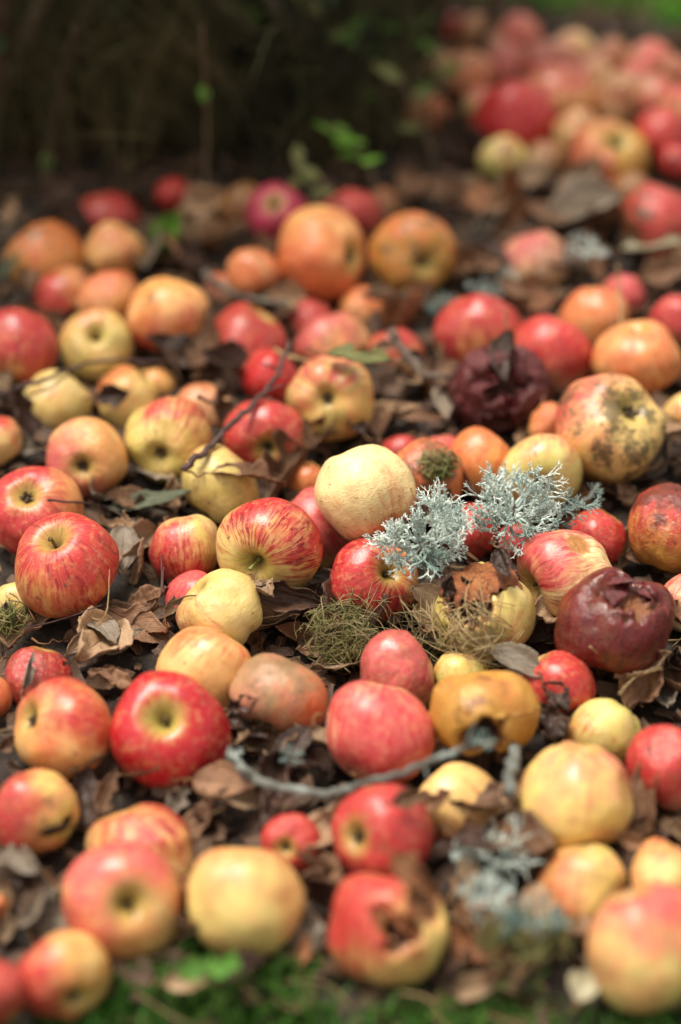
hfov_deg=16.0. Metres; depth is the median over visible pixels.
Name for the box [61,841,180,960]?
apple
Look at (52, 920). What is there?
leaf
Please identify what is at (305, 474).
apple
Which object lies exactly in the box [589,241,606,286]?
leaf
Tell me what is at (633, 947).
apple
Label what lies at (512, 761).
twig
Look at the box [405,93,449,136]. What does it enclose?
apple
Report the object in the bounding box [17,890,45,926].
leaf
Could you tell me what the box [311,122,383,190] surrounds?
leafy shoot
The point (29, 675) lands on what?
leaf
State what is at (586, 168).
leaf
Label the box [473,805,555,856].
leaf
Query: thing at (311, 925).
leaf
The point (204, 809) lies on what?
leaf
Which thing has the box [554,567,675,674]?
rotten apple
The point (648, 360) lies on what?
apple
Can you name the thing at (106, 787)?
leaf
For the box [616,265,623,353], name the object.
twig
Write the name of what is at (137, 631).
leaf
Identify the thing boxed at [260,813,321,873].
apple
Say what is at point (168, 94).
undergrowth
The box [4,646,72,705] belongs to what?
apple
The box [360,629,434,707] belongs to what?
apple
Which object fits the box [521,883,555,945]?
leaf
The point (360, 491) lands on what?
apple
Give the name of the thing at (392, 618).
leaf
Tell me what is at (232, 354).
leaf
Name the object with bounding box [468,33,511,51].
apple
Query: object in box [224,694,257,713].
leaf
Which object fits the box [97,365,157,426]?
apple
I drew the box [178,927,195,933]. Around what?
leaf
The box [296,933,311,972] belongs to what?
leaf
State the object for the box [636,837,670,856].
apple
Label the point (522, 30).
apple
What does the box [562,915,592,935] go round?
leaf
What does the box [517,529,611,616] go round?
apple
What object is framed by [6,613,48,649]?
leaf
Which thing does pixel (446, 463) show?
moss clump
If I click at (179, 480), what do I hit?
leaf
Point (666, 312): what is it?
apple
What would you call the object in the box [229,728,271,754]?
leaf
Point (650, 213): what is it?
apple
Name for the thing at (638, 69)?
apple
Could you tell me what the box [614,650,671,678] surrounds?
leaf
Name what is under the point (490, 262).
leaf
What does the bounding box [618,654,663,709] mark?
leaf
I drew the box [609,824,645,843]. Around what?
leaf
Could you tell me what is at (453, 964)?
leaf
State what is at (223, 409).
leaf
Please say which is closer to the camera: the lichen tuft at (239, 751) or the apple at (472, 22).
the lichen tuft at (239, 751)
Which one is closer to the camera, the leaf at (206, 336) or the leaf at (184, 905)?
the leaf at (184, 905)
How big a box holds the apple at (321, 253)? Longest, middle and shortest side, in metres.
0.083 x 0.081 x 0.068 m
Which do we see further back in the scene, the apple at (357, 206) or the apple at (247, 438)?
the apple at (357, 206)
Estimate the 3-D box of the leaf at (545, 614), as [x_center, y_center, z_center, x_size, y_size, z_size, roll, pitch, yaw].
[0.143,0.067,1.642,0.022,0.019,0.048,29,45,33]
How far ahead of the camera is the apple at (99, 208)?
2.09 m
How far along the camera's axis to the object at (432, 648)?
1.62 m
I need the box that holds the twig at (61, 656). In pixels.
[57,648,77,658]
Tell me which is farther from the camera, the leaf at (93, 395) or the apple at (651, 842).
the leaf at (93, 395)
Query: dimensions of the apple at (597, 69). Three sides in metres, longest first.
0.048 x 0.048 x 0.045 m
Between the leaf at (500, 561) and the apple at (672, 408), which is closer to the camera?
the leaf at (500, 561)
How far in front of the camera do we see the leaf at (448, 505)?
1.72 m
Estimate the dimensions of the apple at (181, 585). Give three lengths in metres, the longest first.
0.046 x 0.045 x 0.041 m
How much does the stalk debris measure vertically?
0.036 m
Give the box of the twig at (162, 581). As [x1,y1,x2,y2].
[160,554,164,596]
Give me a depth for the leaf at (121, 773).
1.52 m
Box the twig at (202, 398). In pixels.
[196,394,236,403]
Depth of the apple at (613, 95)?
2.23 m
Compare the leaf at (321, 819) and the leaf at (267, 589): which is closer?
the leaf at (321, 819)
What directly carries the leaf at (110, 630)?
on the leaf at (70, 634)
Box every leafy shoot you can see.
[38,26,75,222]
[198,26,209,185]
[221,0,282,118]
[238,0,313,87]
[289,143,307,189]
[293,164,340,203]
[298,0,355,112]
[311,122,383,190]
[334,16,394,133]
[367,14,433,92]
[372,61,437,171]
[414,38,460,136]
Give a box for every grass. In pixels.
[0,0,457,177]
[6,927,680,1023]
[466,0,680,24]
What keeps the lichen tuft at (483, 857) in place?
on the ground at (554, 980)
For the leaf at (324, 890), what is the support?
on the ground at (554, 980)
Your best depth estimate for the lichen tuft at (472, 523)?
1.67 m
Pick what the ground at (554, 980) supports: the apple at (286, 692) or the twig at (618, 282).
the apple at (286, 692)
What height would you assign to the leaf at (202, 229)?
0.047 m
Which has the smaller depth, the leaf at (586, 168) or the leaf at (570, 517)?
the leaf at (570, 517)
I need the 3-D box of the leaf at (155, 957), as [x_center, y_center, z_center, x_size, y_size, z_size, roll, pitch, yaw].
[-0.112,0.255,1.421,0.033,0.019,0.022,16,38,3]
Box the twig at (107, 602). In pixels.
[79,569,109,620]
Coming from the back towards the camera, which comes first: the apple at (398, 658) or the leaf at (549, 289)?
the leaf at (549, 289)
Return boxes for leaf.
[0,194,17,223]
[0,221,21,238]
[0,251,18,279]
[0,371,11,397]
[0,600,24,647]
[0,734,14,752]
[0,843,43,874]
[0,878,12,899]
[0,890,16,945]
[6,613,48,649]
[10,387,41,433]
[12,844,46,932]
[15,428,42,455]
[17,266,40,294]
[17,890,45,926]
[19,607,39,622]
[20,651,34,700]
[31,599,159,644]
[33,883,68,939]
[36,309,65,329]
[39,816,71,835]
[40,850,52,854]
[41,869,66,894]
[56,321,63,336]
[63,634,80,657]
[68,197,93,247]
[70,766,98,833]
[71,749,109,771]
[75,605,134,663]
[84,383,130,408]
[85,664,135,689]
[86,615,120,645]
[87,666,131,689]
[90,392,97,403]
[90,475,116,500]
[91,768,117,825]
[95,755,158,777]
[96,628,142,655]
[100,515,142,537]
[104,601,170,643]
[105,485,142,507]
[107,490,190,511]
[110,510,139,572]
[120,537,144,586]
[127,230,160,269]
[127,584,168,603]
[131,350,141,356]
[131,516,168,548]
[133,342,149,352]
[134,465,174,478]
[144,953,164,958]
[146,333,197,369]
[147,973,210,992]
[148,617,170,634]
[149,209,180,263]
[156,197,247,255]
[159,226,178,257]
[163,474,181,513]
[163,595,177,621]
[165,776,190,813]
[167,240,217,271]
[167,478,184,495]
[171,760,254,797]
[171,916,191,944]
[172,911,199,932]
[175,183,223,214]
[177,872,190,903]
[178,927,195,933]
[181,902,187,907]
[183,793,217,840]
[186,302,219,378]
[187,458,286,487]
[192,347,207,367]
[192,784,292,810]
[201,339,249,370]
[212,385,235,422]
[220,950,266,983]
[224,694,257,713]
[228,712,268,743]
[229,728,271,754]
[230,730,248,747]
[232,219,249,234]
[243,731,306,766]
[245,632,264,653]
[249,572,273,597]
[251,721,278,756]
[252,602,315,632]
[254,733,303,827]
[256,207,278,254]
[256,579,327,612]
[261,609,290,626]
[262,281,283,293]
[262,281,306,305]
[262,428,313,496]
[270,304,299,318]
[272,713,321,757]
[274,932,300,965]
[275,620,324,642]
[285,581,321,620]
[285,907,329,965]
[293,722,327,746]
[294,850,346,872]
[295,639,332,657]
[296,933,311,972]
[302,417,336,452]
[303,852,344,886]
[304,800,341,848]
[305,748,333,772]
[305,875,335,907]
[306,343,392,362]
[308,413,324,425]
[308,567,330,598]
[309,625,373,669]
[317,611,341,630]
[322,429,342,437]
[322,573,387,627]
[322,603,340,618]
[346,766,355,776]
[347,418,373,441]
[358,283,403,303]
[362,229,375,244]
[367,403,390,442]
[368,338,393,352]
[374,401,421,416]
[377,843,439,895]
[381,279,433,329]
[381,788,429,809]
[382,405,445,422]
[389,517,427,533]
[389,613,400,628]
[391,349,422,381]
[392,399,407,418]
[393,175,462,197]
[394,358,428,376]
[395,168,428,198]
[396,365,422,382]
[401,600,417,616]
[409,583,440,637]
[416,489,452,517]
[417,543,436,583]
[418,613,441,632]
[422,788,451,812]
[426,341,456,392]
[427,836,463,859]
[430,495,460,517]
[431,382,452,420]
[432,971,507,1001]
[433,737,444,751]
[433,860,454,897]
[436,111,471,176]
[437,576,472,607]
[440,175,482,192]
[440,179,472,215]
[440,571,456,605]
[442,126,490,162]
[442,925,471,977]
[443,825,496,851]
[446,245,487,278]
[447,781,521,809]
[447,877,468,914]
[447,915,480,956]
[448,889,510,990]
[457,852,479,903]
[461,816,472,848]
[464,172,492,215]
[465,208,500,237]
[466,631,541,677]
[467,190,514,216]
[467,250,502,272]
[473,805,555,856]
[478,234,509,272]
[478,816,497,859]
[479,862,500,878]
[480,947,518,986]
[483,749,493,756]
[489,310,514,382]
[490,537,511,577]
[492,267,519,279]
[493,163,555,189]
[494,162,530,232]
[494,417,511,423]
[495,750,508,763]
[498,193,606,228]
[498,275,534,302]
[498,479,519,513]
[499,910,532,949]
[500,768,526,812]
[502,891,521,910]
[503,289,555,310]
[510,949,535,980]
[514,394,544,441]
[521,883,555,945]
[525,271,553,287]
[527,616,555,645]
[535,594,556,623]
[537,671,569,714]
[538,284,566,303]
[538,702,569,740]
[539,175,621,230]
[548,240,603,268]
[554,494,581,528]
[556,156,601,192]
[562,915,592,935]
[568,960,599,1011]
[578,482,590,504]
[580,227,604,241]
[581,474,646,495]
[587,201,617,236]
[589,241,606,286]
[601,235,680,251]
[602,473,648,483]
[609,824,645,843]
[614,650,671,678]
[615,831,643,850]
[616,483,637,506]
[618,526,629,568]
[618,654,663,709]
[619,547,647,564]
[620,236,628,241]
[629,745,655,840]
[639,257,680,285]
[643,457,662,472]
[646,243,680,276]
[647,436,668,479]
[652,683,677,708]
[659,818,680,841]
[660,407,680,436]
[662,810,680,820]
[663,649,674,669]
[663,669,680,692]
[666,646,680,672]
[669,999,680,1008]
[674,599,680,623]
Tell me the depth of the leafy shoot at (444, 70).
2.21 m
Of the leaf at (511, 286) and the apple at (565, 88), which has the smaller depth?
the leaf at (511, 286)
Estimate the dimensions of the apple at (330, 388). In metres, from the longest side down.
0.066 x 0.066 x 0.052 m
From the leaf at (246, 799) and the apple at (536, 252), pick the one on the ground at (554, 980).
the apple at (536, 252)
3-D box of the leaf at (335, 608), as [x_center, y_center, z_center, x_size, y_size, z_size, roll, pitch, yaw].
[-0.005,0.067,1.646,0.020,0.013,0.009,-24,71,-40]
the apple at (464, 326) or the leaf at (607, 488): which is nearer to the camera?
the leaf at (607, 488)
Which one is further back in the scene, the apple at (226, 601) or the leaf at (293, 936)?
the apple at (226, 601)
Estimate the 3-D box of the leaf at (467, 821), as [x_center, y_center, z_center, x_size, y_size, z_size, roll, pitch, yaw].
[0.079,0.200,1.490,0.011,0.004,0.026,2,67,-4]
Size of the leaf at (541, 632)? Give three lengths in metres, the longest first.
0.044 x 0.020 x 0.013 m
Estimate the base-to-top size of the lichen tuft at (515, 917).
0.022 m
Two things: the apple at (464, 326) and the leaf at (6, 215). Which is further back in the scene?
the leaf at (6, 215)
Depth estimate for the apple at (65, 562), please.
1.63 m
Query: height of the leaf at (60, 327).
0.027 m
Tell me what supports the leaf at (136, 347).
on the apple at (166, 305)
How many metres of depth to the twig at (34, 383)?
1.86 m
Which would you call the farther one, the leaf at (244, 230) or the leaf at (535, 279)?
the leaf at (244, 230)
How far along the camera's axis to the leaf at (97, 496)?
1.76 m
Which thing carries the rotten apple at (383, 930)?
on the ground at (554, 980)
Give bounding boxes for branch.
[180,341,289,471]
[226,721,484,799]
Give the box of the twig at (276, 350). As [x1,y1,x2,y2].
[273,348,354,372]
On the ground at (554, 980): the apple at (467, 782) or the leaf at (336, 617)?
the apple at (467, 782)
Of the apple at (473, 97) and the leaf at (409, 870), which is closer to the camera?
the leaf at (409, 870)
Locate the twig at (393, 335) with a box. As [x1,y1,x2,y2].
[387,328,449,379]
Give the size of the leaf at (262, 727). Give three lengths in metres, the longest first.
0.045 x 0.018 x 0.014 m
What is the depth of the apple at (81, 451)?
1.77 m
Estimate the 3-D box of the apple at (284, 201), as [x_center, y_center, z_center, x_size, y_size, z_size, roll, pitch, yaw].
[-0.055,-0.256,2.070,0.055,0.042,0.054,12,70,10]
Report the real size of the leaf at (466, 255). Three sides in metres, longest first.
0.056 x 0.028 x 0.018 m
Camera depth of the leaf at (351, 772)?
1.52 m
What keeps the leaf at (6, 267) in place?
on the ground at (554, 980)
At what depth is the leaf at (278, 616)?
1.65 m
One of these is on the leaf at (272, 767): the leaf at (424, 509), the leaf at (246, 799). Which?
the leaf at (246, 799)
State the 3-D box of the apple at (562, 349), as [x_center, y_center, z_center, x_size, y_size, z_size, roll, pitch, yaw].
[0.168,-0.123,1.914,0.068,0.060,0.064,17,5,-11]
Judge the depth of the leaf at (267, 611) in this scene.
1.66 m
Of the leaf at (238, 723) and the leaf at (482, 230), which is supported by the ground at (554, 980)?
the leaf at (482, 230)
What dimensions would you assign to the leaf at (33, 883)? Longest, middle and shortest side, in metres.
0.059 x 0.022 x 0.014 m
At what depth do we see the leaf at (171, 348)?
1.91 m
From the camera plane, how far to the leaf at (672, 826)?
1.49 m
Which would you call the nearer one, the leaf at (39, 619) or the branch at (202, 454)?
the leaf at (39, 619)
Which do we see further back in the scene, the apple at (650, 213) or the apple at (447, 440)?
the apple at (650, 213)
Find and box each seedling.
[173,955,237,1009]
[220,949,239,1009]
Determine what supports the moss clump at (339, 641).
on the ground at (554, 980)
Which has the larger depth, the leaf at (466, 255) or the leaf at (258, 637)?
the leaf at (466, 255)
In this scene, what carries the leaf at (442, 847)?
on the ground at (554, 980)
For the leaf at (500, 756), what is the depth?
1.55 m
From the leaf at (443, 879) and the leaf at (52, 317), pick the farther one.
the leaf at (52, 317)
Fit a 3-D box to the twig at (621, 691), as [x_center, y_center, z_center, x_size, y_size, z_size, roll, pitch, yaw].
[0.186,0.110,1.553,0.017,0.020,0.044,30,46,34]
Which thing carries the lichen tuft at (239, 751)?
on the branch at (246, 772)
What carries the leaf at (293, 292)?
on the ground at (554, 980)
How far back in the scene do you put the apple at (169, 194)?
2.11 m
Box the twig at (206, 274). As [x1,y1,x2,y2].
[201,269,288,304]
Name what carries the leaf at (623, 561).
on the ground at (554, 980)
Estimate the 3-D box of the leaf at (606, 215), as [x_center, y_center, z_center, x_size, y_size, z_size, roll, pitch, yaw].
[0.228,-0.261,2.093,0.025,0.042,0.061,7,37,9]
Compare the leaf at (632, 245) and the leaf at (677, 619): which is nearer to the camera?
the leaf at (677, 619)
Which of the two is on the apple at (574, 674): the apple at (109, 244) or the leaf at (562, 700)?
the leaf at (562, 700)
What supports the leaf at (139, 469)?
on the apple at (167, 435)
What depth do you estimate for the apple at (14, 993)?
1.35 m
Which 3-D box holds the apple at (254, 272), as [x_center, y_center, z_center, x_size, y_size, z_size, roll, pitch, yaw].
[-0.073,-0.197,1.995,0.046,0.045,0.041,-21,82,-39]
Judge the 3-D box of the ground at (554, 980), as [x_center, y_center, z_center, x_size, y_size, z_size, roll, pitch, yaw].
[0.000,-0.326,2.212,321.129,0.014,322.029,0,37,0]
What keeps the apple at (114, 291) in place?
on the ground at (554, 980)
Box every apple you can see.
[0,307,57,384]
[0,416,22,465]
[0,466,83,555]
[0,582,23,612]
[0,677,12,716]
[0,768,79,856]
[0,893,8,916]
[0,960,28,1023]
[4,220,85,287]
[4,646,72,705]
[14,676,111,780]
[15,512,118,617]
[18,930,110,1020]
[23,369,91,429]
[33,266,90,312]
[46,417,127,499]
[59,308,132,380]
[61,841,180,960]
[77,271,137,321]
[81,192,140,228]
[85,221,146,274]
[85,803,194,876]
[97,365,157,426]
[109,670,230,789]
[124,396,211,482]
[125,277,211,355]
[141,368,176,393]
[149,514,217,581]
[155,177,188,210]
[155,626,251,708]
[164,570,206,622]
[171,568,262,644]
[178,383,230,426]
[182,444,258,523]
[187,847,305,953]
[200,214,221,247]
[204,273,234,303]
[214,302,286,377]
[216,497,323,587]
[220,182,259,222]
[223,399,303,463]
[226,248,281,297]
[229,653,327,730]
[240,348,297,402]
[245,182,306,243]
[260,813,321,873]
[277,205,364,303]
[286,355,373,441]
[287,299,330,334]
[288,461,320,491]
[292,487,350,571]
[293,312,370,366]
[314,444,416,540]
[322,188,383,233]
[325,680,435,782]
[328,873,448,984]
[329,535,418,624]
[331,782,433,876]
[339,286,382,326]
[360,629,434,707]
[368,211,456,297]
[369,187,401,216]
[369,328,424,365]
[381,435,415,454]
[397,438,462,524]
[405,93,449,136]
[420,762,499,843]
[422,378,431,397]
[423,50,450,90]
[429,670,540,755]
[430,434,455,448]
[433,293,522,362]
[433,561,535,662]
[433,650,488,685]
[434,13,463,44]
[441,503,497,559]
[443,50,494,101]
[447,341,552,433]
[451,426,509,499]
[455,14,499,49]
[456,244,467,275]
[461,86,492,121]
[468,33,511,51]
[471,80,558,149]
[478,135,527,182]
[483,43,522,88]
[497,523,534,561]
[499,13,543,48]
[501,434,582,506]
[503,230,569,287]
[515,40,573,80]
[515,315,592,394]
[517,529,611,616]
[518,741,633,849]
[521,650,596,716]
[527,65,595,117]
[527,140,566,178]
[528,402,557,435]
[537,843,627,931]
[553,107,596,158]
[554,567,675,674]
[555,30,595,59]
[556,373,666,484]
[558,287,629,346]
[562,698,640,763]
[568,508,625,564]
[569,118,649,183]
[570,54,612,85]
[584,38,628,71]
[586,882,680,1014]
[591,320,680,395]
[593,71,638,125]
[604,274,645,315]
[611,172,649,216]
[619,61,651,78]
[619,183,680,257]
[622,39,673,66]
[625,724,680,810]
[628,482,680,572]
[631,75,674,116]
[631,844,680,887]
[633,107,680,159]
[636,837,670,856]
[648,54,680,85]
[648,295,680,345]
[658,85,680,115]
[658,144,680,180]
[664,394,680,423]
[664,574,680,631]
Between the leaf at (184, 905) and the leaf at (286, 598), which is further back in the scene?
the leaf at (286, 598)
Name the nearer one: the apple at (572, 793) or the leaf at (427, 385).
the apple at (572, 793)
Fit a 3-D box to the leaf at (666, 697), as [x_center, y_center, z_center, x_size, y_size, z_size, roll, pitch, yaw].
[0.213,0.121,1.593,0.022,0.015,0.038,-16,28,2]
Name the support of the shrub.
on the ground at (554, 980)
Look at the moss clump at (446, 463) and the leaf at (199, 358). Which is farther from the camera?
the leaf at (199, 358)
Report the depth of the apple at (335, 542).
1.71 m
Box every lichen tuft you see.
[226,746,242,763]
[279,743,304,764]
[362,478,472,582]
[401,288,455,317]
[448,515,486,537]
[451,814,545,889]
[456,460,583,558]
[456,868,514,927]
[466,266,510,296]
[470,729,497,748]
[481,461,532,496]
[496,895,570,941]
[539,484,601,529]
[566,232,608,258]
[587,482,604,501]
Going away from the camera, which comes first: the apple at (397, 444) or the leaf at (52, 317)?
the apple at (397, 444)
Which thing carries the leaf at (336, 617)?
on the moss clump at (339, 641)
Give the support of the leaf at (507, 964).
on the leaf at (472, 990)
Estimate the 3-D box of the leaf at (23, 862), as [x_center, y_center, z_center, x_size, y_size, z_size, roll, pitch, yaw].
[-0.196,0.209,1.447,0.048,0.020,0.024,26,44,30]
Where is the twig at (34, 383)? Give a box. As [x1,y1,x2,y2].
[0,357,163,395]
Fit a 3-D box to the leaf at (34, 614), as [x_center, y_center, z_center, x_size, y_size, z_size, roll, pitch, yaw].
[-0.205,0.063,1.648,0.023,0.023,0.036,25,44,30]
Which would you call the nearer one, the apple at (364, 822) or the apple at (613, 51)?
the apple at (364, 822)
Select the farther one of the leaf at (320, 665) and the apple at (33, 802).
the leaf at (320, 665)
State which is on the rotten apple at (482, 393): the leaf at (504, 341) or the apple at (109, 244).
the leaf at (504, 341)
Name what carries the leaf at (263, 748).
on the ground at (554, 980)
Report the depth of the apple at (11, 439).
1.80 m
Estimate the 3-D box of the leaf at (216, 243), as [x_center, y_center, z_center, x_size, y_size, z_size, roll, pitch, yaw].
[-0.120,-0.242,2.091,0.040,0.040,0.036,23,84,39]
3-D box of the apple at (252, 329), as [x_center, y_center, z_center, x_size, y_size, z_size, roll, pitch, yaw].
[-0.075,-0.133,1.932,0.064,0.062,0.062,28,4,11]
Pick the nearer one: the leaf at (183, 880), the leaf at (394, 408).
the leaf at (183, 880)
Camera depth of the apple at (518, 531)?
1.72 m
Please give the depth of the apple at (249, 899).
1.40 m
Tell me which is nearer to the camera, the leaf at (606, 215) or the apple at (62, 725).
the apple at (62, 725)
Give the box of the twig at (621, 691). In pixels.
[619,668,660,694]
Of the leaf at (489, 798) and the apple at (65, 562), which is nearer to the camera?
the leaf at (489, 798)
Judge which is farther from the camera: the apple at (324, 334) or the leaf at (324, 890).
the apple at (324, 334)
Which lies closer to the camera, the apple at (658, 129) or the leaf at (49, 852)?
the leaf at (49, 852)
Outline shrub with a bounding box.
[164,0,502,101]
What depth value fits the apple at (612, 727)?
1.55 m
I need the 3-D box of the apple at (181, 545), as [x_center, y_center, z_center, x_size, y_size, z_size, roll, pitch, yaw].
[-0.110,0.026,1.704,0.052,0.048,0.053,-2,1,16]
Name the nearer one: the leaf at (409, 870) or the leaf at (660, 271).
the leaf at (409, 870)
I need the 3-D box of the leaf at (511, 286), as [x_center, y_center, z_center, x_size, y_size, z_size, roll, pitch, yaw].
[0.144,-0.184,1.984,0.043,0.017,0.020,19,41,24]
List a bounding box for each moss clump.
[0,592,38,642]
[294,585,380,670]
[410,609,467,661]
[415,447,461,484]
[476,900,580,975]
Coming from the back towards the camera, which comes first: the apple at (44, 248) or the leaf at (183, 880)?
the apple at (44, 248)
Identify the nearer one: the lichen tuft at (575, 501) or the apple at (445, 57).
the lichen tuft at (575, 501)
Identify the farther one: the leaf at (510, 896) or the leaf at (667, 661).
the leaf at (667, 661)
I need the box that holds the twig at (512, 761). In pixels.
[502,742,522,796]
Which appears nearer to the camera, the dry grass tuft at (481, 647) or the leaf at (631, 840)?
the leaf at (631, 840)
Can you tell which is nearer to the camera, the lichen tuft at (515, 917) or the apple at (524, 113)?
the lichen tuft at (515, 917)
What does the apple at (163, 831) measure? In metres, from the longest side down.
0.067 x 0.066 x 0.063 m
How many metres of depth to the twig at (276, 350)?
1.86 m
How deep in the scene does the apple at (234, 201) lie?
2.09 m
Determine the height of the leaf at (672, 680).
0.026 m
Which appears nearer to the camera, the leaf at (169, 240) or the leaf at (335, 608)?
the leaf at (335, 608)
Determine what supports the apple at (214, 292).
on the ground at (554, 980)
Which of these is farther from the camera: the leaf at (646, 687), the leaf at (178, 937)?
the leaf at (646, 687)
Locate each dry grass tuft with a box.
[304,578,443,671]
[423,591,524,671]
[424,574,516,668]
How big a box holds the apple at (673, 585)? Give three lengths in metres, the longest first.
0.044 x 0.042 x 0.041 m
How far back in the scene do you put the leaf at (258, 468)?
1.74 m
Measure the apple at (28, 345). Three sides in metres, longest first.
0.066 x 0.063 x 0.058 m
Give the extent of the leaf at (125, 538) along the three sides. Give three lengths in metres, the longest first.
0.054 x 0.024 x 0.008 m
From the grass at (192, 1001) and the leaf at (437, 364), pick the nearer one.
the grass at (192, 1001)
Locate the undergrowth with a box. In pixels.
[0,0,524,199]
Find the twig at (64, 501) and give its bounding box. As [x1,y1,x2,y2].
[47,499,131,520]
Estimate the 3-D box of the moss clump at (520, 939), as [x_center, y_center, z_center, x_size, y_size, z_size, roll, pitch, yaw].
[0.111,0.250,1.403,0.065,0.061,0.067,0,37,0]
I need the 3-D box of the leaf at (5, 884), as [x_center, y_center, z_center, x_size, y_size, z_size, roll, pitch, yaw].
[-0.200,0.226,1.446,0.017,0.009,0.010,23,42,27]
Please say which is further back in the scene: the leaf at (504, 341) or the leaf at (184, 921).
the leaf at (504, 341)
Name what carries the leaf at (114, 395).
on the ground at (554, 980)
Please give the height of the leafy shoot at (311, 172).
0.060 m
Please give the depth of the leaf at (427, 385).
1.89 m
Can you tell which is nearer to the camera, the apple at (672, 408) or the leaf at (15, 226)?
the apple at (672, 408)
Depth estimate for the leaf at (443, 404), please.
1.86 m
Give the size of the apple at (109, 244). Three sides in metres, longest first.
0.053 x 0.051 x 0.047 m
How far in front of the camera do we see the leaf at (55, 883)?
1.44 m
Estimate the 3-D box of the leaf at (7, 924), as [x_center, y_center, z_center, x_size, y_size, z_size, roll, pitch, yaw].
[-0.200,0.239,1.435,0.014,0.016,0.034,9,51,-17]
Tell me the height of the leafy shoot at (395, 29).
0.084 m
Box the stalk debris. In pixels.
[0,0,680,1023]
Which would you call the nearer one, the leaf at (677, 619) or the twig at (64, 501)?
the leaf at (677, 619)
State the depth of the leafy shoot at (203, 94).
2.08 m
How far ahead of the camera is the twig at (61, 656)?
1.55 m
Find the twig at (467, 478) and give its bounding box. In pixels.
[450,450,477,496]
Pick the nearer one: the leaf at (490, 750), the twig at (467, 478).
the leaf at (490, 750)
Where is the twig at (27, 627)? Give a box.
[24,605,101,629]
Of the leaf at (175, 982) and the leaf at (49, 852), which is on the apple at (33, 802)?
the leaf at (49, 852)
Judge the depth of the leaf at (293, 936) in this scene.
1.42 m
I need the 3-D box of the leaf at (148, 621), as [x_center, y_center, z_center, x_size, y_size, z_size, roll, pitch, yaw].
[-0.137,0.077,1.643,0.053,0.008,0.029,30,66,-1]
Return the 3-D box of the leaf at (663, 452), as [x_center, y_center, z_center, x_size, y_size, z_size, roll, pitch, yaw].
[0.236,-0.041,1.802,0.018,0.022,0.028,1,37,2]
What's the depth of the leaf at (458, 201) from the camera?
2.10 m
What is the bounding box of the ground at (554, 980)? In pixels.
[0,0,680,1023]
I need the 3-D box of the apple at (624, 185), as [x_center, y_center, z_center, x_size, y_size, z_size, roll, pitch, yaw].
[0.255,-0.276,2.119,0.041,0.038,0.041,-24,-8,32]
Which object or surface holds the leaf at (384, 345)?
on the ground at (554, 980)
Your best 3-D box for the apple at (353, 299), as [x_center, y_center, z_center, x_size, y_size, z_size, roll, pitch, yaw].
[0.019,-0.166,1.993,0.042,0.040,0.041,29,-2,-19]
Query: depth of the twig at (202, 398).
1.81 m
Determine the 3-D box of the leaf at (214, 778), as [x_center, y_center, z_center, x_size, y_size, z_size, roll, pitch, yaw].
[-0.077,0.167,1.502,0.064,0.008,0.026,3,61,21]
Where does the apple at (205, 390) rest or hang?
on the ground at (554, 980)
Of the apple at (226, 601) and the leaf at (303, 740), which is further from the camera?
the apple at (226, 601)
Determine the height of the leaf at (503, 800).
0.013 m
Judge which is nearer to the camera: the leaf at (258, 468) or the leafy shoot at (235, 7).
the leaf at (258, 468)
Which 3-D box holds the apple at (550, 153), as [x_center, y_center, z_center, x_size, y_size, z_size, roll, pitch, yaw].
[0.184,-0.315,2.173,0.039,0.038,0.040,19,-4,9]
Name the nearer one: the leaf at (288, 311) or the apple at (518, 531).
the apple at (518, 531)
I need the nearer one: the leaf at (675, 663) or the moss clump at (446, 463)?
the leaf at (675, 663)
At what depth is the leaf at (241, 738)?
1.54 m
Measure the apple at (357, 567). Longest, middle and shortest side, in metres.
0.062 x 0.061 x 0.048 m
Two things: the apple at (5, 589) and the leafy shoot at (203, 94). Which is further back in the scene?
the leafy shoot at (203, 94)
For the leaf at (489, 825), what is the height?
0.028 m
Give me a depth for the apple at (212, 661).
1.57 m
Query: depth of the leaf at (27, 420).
1.84 m

